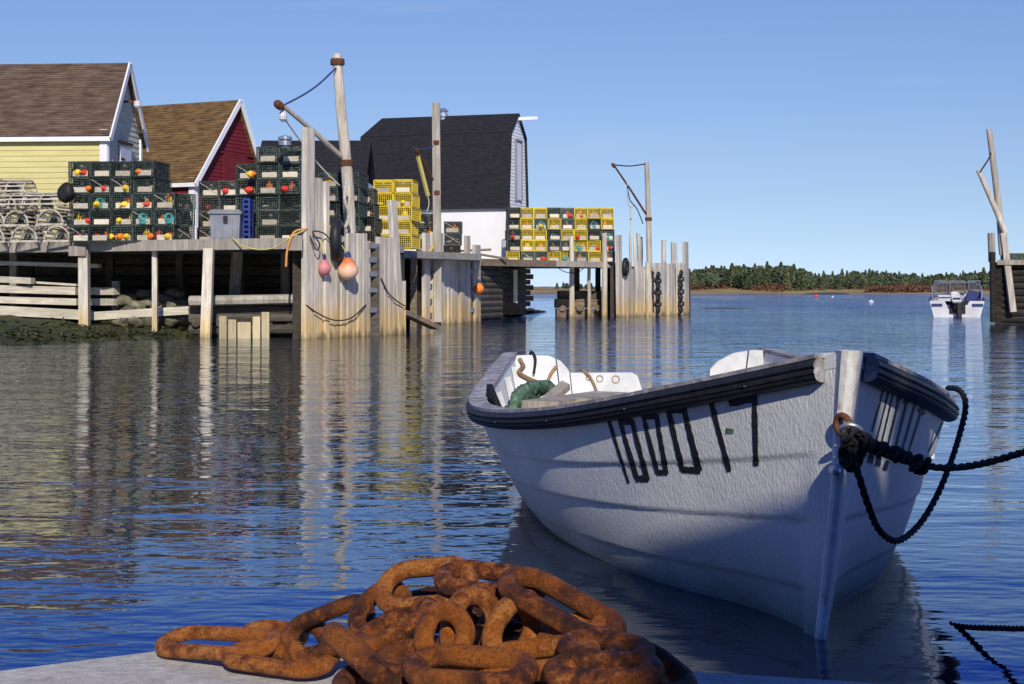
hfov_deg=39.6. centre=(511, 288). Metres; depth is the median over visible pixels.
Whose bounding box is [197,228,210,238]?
lobster trap
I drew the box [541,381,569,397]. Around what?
loose plank
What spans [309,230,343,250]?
rope
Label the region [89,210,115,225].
lobster trap
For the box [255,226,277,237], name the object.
lobster trap
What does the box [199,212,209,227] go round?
lobster trap
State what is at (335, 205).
lobster trap
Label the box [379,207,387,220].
lobster trap
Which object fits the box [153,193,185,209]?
lobster trap
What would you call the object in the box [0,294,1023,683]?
water
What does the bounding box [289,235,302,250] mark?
wooden block
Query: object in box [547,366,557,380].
rope
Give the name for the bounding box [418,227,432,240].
lobster trap
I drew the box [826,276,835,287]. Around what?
bushy tree
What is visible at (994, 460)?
mooring rope
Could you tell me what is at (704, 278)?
bushy tree
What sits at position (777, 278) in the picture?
bushy tree
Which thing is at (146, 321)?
rock
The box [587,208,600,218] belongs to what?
lobster trap
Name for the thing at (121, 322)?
rock
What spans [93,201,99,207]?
buoy
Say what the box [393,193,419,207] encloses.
lobster trap
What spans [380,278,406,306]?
rope
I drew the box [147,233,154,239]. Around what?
buoy
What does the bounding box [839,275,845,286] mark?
bushy tree
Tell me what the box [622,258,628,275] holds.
tire
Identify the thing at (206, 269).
wharf
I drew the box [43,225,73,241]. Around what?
wooden lobster trap
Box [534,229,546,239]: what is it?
lobster trap
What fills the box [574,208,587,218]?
lobster trap
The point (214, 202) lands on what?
lobster trap
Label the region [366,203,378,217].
lobster trap
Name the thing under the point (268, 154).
lobster trap
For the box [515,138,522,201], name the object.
loft door
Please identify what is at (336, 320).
rope
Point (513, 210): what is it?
lobster trap
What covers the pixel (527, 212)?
lobster trap
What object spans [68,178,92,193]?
lobster trap
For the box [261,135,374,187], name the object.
shed
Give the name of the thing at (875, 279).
bushy tree
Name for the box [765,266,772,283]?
spruce tree
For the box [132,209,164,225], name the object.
lobster trap
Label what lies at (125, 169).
lobster trap
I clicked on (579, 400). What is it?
loose plank
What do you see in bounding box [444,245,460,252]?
lobster trap
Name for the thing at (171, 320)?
rock
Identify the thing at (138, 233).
lobster trap
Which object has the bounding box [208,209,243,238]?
storage bin
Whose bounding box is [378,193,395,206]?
lobster trap
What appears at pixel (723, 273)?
bushy tree
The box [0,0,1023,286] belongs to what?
sky
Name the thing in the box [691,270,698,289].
spruce tree
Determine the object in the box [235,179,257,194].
lobster trap
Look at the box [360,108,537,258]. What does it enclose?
barn
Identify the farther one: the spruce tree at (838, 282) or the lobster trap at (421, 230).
the spruce tree at (838, 282)
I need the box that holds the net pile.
[1000,253,1023,259]
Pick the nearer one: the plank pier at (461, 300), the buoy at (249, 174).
the buoy at (249, 174)
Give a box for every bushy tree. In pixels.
[694,273,703,287]
[698,274,707,286]
[700,268,708,273]
[707,271,722,288]
[718,270,731,286]
[733,272,741,287]
[739,269,754,289]
[754,272,762,286]
[755,265,764,271]
[769,269,778,282]
[772,271,783,283]
[790,270,799,285]
[804,276,814,289]
[810,278,818,286]
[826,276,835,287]
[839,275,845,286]
[855,276,865,287]
[873,275,881,286]
[878,277,890,285]
[888,276,894,285]
[901,277,913,284]
[920,279,927,285]
[939,278,950,286]
[948,277,956,288]
[956,277,963,288]
[964,275,974,288]
[977,275,986,288]
[981,275,989,289]
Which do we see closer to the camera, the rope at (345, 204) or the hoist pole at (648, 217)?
the rope at (345, 204)
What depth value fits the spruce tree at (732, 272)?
352.23 m
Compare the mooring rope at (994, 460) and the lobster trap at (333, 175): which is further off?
the lobster trap at (333, 175)
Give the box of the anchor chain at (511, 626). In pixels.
[155,556,697,683]
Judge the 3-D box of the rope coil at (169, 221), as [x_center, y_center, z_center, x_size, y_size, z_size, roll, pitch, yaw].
[-8.236,-1.689,34.188,0.292,0.299,0.204,0,-30,0]
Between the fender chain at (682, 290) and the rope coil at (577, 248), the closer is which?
the rope coil at (577, 248)
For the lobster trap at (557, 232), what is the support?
on the lobster trap at (551, 243)
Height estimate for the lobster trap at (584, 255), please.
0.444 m
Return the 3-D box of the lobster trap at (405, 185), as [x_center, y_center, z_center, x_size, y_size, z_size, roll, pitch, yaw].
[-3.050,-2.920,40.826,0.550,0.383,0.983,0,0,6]
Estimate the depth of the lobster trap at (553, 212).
58.36 m
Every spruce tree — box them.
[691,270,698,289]
[727,267,737,287]
[751,268,757,288]
[760,269,771,289]
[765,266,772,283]
[780,269,792,289]
[789,269,794,287]
[792,268,807,289]
[819,278,825,290]
[833,274,842,289]
[850,272,860,289]
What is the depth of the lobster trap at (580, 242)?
58.48 m
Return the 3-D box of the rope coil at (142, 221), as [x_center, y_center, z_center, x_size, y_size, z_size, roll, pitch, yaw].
[-8.892,-1.690,34.330,0.296,0.304,0.208,0,-30,0]
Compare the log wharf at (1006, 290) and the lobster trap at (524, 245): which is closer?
the log wharf at (1006, 290)
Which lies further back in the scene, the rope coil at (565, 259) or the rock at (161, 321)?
the rope coil at (565, 259)
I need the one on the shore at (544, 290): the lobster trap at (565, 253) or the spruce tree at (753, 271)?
the spruce tree at (753, 271)
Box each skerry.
[700,308,755,308]
[807,293,847,293]
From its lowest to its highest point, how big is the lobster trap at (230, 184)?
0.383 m
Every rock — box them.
[111,318,128,327]
[116,292,137,306]
[120,305,135,309]
[126,317,143,326]
[127,300,145,307]
[136,289,151,298]
[140,317,151,327]
[141,297,151,308]
[158,293,174,305]
[158,316,165,325]
[160,300,176,307]
[163,315,179,326]
[164,287,184,299]
[175,299,188,306]
[178,314,190,324]
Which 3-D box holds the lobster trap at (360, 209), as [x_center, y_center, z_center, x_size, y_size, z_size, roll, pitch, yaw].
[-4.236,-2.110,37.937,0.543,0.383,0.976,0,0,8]
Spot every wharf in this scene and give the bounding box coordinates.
[0,238,506,337]
[481,259,615,314]
[987,232,1023,323]
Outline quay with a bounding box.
[0,645,876,683]
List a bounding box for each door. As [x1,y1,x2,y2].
[119,145,131,160]
[223,152,246,180]
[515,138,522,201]
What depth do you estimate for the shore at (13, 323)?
33.68 m
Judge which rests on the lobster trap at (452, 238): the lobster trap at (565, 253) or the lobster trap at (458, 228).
the lobster trap at (458, 228)
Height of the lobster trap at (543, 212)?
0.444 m
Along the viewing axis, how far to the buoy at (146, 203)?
34.23 m
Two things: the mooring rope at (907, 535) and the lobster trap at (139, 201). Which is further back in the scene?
the lobster trap at (139, 201)
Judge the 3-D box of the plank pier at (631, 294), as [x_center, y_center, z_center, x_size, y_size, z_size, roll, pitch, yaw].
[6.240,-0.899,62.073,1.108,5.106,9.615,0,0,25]
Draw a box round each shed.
[0,62,149,239]
[141,99,258,238]
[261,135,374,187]
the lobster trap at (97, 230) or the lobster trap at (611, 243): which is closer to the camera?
the lobster trap at (97, 230)
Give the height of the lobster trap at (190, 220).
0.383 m
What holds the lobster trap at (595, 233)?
on the lobster trap at (595, 242)
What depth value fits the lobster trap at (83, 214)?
34.60 m
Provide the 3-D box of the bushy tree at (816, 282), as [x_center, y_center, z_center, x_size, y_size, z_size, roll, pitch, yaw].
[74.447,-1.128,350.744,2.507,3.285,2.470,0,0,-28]
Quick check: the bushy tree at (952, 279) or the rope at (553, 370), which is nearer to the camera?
the rope at (553, 370)
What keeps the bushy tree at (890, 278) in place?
on the shore at (544, 290)
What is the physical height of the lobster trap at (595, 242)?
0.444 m
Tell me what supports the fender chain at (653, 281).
hanging from the plank pier at (631, 294)
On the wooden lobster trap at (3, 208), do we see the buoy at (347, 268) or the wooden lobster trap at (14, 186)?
the wooden lobster trap at (14, 186)
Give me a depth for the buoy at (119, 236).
34.34 m
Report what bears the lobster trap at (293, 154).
on the lobster trap at (291, 170)
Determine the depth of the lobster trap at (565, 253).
58.62 m
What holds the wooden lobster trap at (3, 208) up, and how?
on the wooden lobster trap at (3, 214)
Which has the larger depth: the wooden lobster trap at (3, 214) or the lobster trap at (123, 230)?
the wooden lobster trap at (3, 214)
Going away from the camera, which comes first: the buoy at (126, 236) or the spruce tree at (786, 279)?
the buoy at (126, 236)
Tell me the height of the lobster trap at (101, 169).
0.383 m
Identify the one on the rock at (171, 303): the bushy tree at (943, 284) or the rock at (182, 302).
the rock at (182, 302)
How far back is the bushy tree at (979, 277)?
349.93 m
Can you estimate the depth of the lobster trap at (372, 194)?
38.97 m
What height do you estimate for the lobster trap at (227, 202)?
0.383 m
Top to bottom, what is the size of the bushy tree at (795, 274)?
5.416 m
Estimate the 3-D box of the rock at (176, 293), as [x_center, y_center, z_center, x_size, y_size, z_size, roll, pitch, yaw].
[-8.709,0.130,36.763,0.561,0.360,0.502,0,0,0]
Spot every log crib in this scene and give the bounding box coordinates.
[188,294,292,337]
[554,233,609,316]
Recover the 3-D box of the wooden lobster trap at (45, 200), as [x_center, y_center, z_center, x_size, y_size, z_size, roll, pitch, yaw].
[-11.652,-2.208,35.583,1.000,0.416,0.740,0,0,10]
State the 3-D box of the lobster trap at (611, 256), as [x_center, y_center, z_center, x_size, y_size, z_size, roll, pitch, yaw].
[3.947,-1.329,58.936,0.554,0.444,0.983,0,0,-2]
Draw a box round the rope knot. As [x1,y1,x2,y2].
[838,427,931,474]
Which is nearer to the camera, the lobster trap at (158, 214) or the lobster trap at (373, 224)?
the lobster trap at (158, 214)
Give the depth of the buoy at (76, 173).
34.47 m
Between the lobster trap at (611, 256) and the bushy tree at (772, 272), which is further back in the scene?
the bushy tree at (772, 272)
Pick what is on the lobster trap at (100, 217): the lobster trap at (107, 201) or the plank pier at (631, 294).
the lobster trap at (107, 201)
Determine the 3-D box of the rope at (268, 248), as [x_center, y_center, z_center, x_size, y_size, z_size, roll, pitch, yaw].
[-5.713,-1.134,32.813,1.935,0.479,0.386,0,0,20]
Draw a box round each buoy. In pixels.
[74,169,80,175]
[79,170,88,174]
[85,186,91,191]
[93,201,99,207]
[114,233,122,239]
[119,201,130,206]
[122,185,129,190]
[123,234,129,239]
[142,201,152,206]
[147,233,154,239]
[156,226,161,238]
[163,233,172,239]
[221,188,229,193]
[243,186,254,193]
[245,171,256,177]
[281,186,289,192]
[318,239,330,274]
[338,244,357,279]
[474,270,483,293]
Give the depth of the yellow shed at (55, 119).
41.52 m
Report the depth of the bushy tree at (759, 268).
372.04 m
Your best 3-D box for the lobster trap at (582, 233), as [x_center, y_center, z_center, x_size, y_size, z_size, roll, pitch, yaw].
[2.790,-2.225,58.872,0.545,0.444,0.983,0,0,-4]
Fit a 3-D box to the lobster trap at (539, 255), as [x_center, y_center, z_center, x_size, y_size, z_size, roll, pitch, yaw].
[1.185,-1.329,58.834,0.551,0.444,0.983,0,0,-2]
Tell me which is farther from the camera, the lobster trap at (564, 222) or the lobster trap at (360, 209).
the lobster trap at (564, 222)
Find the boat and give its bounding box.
[466,348,959,639]
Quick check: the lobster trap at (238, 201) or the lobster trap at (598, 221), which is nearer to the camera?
the lobster trap at (238, 201)
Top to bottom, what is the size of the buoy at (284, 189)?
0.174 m
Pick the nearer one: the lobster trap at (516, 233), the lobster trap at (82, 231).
the lobster trap at (82, 231)
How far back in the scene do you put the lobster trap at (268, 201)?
34.69 m
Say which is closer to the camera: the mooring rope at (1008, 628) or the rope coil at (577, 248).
the mooring rope at (1008, 628)
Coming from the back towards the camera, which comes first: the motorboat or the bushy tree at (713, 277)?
the bushy tree at (713, 277)
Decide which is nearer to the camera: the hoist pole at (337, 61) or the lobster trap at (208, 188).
the hoist pole at (337, 61)
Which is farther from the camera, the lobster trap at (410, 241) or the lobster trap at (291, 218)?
the lobster trap at (410, 241)
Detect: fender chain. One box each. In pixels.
[651,271,654,312]
[655,271,661,313]
[678,270,683,312]
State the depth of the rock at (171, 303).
35.99 m
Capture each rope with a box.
[232,230,304,249]
[285,228,307,266]
[306,305,365,320]
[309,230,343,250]
[343,179,349,227]
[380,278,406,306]
[529,351,536,373]
[547,366,557,380]
[579,369,596,390]
[853,430,1023,471]
[854,385,968,544]
[949,621,1023,631]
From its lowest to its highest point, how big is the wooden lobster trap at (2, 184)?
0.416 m
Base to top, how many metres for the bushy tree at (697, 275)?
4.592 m
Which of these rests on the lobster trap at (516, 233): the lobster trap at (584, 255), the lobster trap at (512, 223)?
the lobster trap at (512, 223)
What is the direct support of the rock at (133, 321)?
on the shore at (13, 323)
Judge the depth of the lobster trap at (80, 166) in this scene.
34.53 m
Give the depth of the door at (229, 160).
47.75 m
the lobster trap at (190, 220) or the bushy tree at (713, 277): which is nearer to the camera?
the lobster trap at (190, 220)
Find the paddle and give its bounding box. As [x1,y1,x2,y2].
[486,384,501,406]
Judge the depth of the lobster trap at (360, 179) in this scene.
37.59 m
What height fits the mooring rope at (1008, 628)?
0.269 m
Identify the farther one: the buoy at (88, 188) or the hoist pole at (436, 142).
the hoist pole at (436, 142)
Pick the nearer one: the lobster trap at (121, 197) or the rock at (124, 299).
the lobster trap at (121, 197)
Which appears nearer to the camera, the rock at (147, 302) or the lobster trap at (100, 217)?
the lobster trap at (100, 217)
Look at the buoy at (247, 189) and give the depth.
34.55 m
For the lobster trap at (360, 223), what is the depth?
37.83 m
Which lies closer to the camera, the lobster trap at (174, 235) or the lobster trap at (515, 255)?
the lobster trap at (174, 235)
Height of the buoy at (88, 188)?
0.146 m
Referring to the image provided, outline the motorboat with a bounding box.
[928,281,985,316]
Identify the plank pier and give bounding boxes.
[293,127,439,338]
[417,232,480,324]
[610,208,690,316]
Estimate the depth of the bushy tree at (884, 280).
345.76 m
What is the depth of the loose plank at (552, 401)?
7.31 m
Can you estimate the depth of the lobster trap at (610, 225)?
58.48 m
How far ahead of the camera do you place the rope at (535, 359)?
9.54 m
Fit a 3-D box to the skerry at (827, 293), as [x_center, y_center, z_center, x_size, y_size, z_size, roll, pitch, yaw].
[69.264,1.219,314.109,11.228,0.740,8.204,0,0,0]
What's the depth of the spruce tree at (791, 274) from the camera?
348.20 m
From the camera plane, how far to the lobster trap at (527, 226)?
58.31 m
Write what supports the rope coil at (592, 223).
hanging from the lobster trap at (598, 221)
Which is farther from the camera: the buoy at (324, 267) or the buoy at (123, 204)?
the buoy at (123, 204)
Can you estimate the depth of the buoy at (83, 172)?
34.44 m
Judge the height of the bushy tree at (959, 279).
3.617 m
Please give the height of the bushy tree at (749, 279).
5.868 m
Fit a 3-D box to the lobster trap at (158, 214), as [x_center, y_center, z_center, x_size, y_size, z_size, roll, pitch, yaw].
[-8.295,-1.730,34.642,0.548,0.383,0.983,0,0,6]
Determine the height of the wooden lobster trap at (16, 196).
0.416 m
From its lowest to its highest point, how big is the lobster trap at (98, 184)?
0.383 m
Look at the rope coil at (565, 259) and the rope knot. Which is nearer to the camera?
the rope knot
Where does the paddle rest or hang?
in the boat
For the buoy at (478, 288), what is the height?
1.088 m
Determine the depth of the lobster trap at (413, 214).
40.56 m
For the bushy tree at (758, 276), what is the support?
on the shore at (544, 290)
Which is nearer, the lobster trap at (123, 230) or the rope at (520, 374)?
the rope at (520, 374)
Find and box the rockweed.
[0,307,545,344]
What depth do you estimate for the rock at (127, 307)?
35.91 m
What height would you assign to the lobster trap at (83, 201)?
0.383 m
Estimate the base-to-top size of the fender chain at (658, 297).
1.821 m
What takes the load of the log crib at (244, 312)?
on the shore at (13, 323)
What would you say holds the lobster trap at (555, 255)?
on the wharf at (517, 287)
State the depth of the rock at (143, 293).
36.59 m
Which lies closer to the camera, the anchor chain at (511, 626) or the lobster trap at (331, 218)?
the anchor chain at (511, 626)
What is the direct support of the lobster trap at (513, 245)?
on the lobster trap at (515, 255)
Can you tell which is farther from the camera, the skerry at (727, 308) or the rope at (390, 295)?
the skerry at (727, 308)
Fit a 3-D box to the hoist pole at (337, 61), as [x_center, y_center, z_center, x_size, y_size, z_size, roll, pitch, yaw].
[-4.770,-3.397,33.821,0.555,4.659,2.564,0,0,40]
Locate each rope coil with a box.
[95,198,104,209]
[138,213,148,224]
[164,213,174,224]
[561,255,567,260]
[575,244,582,250]
[590,221,597,228]
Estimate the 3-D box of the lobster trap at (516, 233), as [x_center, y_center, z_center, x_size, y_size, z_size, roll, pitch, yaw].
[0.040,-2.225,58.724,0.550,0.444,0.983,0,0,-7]
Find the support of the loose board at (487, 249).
on the wharf at (206, 269)
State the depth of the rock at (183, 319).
35.60 m
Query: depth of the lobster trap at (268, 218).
34.57 m
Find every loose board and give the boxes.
[461,248,490,251]
[481,253,506,259]
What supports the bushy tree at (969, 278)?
on the shore at (544, 290)
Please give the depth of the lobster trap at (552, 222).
58.36 m
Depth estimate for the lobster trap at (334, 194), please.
37.58 m
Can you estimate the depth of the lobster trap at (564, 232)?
58.44 m
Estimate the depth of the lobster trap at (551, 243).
58.36 m
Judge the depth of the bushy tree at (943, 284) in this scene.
346.48 m
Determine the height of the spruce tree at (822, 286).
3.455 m
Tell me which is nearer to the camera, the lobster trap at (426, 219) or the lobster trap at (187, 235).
the lobster trap at (187, 235)
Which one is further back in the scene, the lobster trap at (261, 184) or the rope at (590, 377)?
the lobster trap at (261, 184)
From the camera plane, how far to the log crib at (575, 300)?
59.16 m
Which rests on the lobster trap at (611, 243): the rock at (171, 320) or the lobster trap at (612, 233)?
the lobster trap at (612, 233)
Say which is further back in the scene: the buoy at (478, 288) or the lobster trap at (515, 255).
the lobster trap at (515, 255)
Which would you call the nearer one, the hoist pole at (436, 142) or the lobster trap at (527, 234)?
the hoist pole at (436, 142)
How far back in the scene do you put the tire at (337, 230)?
33.24 m
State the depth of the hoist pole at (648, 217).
60.50 m
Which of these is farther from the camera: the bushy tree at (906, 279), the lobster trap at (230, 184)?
the bushy tree at (906, 279)
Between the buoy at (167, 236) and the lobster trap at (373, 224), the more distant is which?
the lobster trap at (373, 224)
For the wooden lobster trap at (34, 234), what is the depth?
35.48 m
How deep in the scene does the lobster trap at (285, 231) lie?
34.55 m
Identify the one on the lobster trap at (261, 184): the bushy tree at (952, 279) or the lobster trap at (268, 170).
the lobster trap at (268, 170)
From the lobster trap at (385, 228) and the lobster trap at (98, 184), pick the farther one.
the lobster trap at (385, 228)
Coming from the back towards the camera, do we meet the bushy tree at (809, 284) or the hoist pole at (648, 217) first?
the bushy tree at (809, 284)
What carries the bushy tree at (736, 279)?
on the shore at (544, 290)
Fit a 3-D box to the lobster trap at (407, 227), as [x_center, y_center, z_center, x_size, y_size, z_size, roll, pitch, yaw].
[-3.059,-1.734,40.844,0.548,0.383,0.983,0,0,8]
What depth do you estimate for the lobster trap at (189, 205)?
34.59 m
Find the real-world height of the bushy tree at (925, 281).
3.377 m
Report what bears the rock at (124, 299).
on the rock at (136, 304)
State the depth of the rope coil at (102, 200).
34.46 m
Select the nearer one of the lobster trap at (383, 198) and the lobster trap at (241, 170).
the lobster trap at (241, 170)
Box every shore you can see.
[0,293,534,344]
[531,286,989,293]
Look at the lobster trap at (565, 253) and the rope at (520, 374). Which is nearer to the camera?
the rope at (520, 374)
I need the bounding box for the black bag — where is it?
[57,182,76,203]
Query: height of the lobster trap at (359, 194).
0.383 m
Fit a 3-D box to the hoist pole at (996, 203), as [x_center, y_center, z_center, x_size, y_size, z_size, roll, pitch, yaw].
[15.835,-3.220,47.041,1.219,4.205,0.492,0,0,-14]
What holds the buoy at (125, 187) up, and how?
in the lobster trap at (118, 186)
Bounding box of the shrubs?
[691,282,987,292]
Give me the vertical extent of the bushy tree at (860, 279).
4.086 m
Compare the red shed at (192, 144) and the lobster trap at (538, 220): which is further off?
the lobster trap at (538, 220)
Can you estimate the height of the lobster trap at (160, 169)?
0.383 m
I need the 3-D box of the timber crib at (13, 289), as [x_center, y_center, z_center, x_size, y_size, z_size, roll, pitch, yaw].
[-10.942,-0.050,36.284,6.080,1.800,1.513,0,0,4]
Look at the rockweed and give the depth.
32.69 m
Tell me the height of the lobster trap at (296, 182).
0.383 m
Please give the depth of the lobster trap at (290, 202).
34.55 m
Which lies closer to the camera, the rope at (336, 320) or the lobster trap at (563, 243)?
the rope at (336, 320)
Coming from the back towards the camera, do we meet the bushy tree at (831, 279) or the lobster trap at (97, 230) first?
the bushy tree at (831, 279)
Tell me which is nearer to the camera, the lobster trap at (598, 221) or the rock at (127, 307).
the rock at (127, 307)
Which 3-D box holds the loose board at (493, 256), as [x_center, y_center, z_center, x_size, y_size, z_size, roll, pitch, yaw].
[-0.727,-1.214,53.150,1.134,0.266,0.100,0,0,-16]
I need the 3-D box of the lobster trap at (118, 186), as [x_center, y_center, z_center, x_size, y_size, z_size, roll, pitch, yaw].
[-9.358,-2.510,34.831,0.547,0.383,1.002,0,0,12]
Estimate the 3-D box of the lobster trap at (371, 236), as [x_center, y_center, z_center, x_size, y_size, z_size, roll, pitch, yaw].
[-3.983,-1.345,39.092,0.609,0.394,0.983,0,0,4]
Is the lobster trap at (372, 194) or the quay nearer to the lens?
the quay
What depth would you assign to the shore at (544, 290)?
339.61 m
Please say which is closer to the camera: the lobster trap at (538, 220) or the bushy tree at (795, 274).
the lobster trap at (538, 220)
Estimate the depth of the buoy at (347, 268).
33.60 m
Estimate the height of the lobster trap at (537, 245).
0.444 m
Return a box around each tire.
[330,208,344,261]
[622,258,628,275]
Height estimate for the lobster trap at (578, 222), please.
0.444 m
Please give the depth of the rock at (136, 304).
36.08 m
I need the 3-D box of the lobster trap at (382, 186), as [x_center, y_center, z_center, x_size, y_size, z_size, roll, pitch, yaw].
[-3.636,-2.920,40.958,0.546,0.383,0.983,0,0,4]
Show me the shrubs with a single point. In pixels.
(902, 288)
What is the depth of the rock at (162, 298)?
36.27 m
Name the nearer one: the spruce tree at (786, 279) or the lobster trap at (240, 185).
the lobster trap at (240, 185)
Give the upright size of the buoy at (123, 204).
0.168 m
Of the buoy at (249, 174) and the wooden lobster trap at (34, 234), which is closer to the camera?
the buoy at (249, 174)
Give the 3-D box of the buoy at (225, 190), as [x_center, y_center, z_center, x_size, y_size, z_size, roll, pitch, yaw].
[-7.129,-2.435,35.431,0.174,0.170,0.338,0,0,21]
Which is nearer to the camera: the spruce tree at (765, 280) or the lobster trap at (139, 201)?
the lobster trap at (139, 201)
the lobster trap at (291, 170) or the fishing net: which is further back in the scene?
the lobster trap at (291, 170)
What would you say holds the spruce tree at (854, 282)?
on the shore at (544, 290)
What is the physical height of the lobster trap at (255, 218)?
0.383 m
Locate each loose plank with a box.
[522,391,626,407]
[531,399,592,407]
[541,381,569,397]
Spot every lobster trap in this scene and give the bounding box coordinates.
[0,179,6,193]
[0,179,37,194]
[0,192,42,209]
[0,194,39,212]
[0,211,17,227]
[0,227,23,242]
[2,210,50,227]
[10,226,54,241]
[20,192,68,209]
[36,209,73,225]
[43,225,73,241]
[68,161,91,177]
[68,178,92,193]
[69,194,99,209]
[69,226,94,241]
[70,210,93,225]
[88,226,121,241]
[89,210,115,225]
[90,161,120,177]
[90,194,117,209]
[91,177,120,193]
[111,177,137,193]
[111,193,139,209]
[111,226,139,241]
[112,210,139,225]
[113,161,136,176]
[132,160,169,178]
[132,193,159,208]
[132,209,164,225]
[133,177,171,192]
[133,226,161,241]
[152,225,186,239]
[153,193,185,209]
[154,209,186,225]
[160,226,194,239]
[163,193,195,209]
[165,210,194,225]
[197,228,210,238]
[198,196,219,211]
[199,181,222,196]
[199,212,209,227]
[219,180,235,195]
[220,196,234,208]
[235,164,259,179]
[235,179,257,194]
[235,195,257,210]
[254,211,261,226]
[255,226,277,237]
[256,146,285,162]
[256,178,282,193]
[258,163,280,177]
[258,194,283,209]
[258,210,287,225]
[278,226,300,237]
[279,146,301,162]
[279,162,301,177]
[279,178,301,193]
[279,194,300,209]
[279,210,300,225]
[318,172,340,186]
[329,202,340,215]
[329,216,338,224]
[330,187,338,201]
[339,172,367,188]
[339,187,365,202]
[339,202,366,217]
[339,216,364,231]
[365,217,381,232]
[366,188,377,203]
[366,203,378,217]
[367,232,380,242]
[373,180,392,193]
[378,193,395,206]
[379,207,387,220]
[381,221,388,234]
[393,179,417,194]
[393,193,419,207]
[397,207,420,221]
[398,221,417,235]
[399,235,419,249]
[418,213,432,226]
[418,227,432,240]
[444,221,462,233]
[444,233,461,245]
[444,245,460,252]
[505,229,520,240]
[506,207,520,218]
[506,218,519,229]
[506,240,520,250]
[506,251,519,259]
[519,207,533,217]
[520,218,533,228]
[520,251,534,259]
[521,229,533,239]
[521,240,533,250]
[534,208,546,217]
[534,218,547,228]
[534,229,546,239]
[534,240,546,250]
[535,251,547,259]
[544,240,559,250]
[546,218,560,228]
[547,208,560,217]
[547,229,560,239]
[548,251,560,260]
[559,251,568,260]
[560,240,568,250]
[561,208,573,218]
[561,219,573,228]
[561,229,573,239]
[572,229,586,239]
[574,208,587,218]
[574,219,587,228]
[574,240,587,250]
[574,251,587,261]
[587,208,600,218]
[587,229,599,239]
[588,219,600,228]
[588,240,600,250]
[588,251,601,261]
[600,219,613,229]
[600,230,614,239]
[601,208,613,218]
[601,240,614,250]
[607,251,614,261]
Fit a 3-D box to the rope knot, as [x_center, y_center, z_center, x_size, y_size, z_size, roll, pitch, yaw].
[1.113,0.498,4.284,0.117,0.151,0.344,0,0,-27]
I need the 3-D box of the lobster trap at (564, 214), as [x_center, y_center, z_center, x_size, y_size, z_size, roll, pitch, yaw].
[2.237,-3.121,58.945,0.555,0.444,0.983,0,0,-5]
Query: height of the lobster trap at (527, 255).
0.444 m
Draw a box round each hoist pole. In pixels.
[274,53,355,232]
[414,102,441,321]
[611,162,652,292]
[976,129,1007,254]
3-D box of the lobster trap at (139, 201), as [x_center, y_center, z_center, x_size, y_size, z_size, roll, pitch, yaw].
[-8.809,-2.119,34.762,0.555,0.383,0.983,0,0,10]
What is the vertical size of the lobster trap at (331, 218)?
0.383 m
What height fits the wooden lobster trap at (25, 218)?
0.416 m
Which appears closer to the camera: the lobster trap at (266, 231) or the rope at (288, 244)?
the rope at (288, 244)
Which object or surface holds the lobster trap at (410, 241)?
on the wharf at (206, 269)
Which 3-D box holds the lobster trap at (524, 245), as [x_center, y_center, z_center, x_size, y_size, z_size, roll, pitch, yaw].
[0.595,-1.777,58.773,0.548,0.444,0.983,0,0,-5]
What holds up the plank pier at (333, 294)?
in the water
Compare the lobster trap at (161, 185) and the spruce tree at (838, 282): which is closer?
the lobster trap at (161, 185)
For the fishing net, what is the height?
0.195 m
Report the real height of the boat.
1.215 m
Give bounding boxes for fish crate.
[242,198,253,238]
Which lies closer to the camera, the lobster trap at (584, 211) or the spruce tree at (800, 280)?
the lobster trap at (584, 211)
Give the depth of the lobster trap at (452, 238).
50.53 m
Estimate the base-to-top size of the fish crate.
1.018 m
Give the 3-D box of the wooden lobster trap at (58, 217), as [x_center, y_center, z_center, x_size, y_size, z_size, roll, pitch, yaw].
[-11.386,-1.788,35.768,0.740,0.416,1.000,0,0,10]
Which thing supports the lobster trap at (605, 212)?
on the lobster trap at (610, 225)
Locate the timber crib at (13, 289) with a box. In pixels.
[0,253,188,319]
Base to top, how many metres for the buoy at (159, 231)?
0.342 m
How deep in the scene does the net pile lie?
47.10 m
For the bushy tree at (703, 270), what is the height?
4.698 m
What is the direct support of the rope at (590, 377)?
hanging from the boat
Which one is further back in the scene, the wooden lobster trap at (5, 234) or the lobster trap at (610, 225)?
the lobster trap at (610, 225)
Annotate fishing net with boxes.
[504,380,555,407]
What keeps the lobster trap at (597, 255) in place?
on the wharf at (517, 287)
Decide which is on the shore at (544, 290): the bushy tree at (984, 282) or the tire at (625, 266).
the bushy tree at (984, 282)
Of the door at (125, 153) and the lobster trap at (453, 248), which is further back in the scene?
the lobster trap at (453, 248)
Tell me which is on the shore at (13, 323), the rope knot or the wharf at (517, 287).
the wharf at (517, 287)
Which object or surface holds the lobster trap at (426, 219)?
on the lobster trap at (421, 230)
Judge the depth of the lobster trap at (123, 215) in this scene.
34.44 m

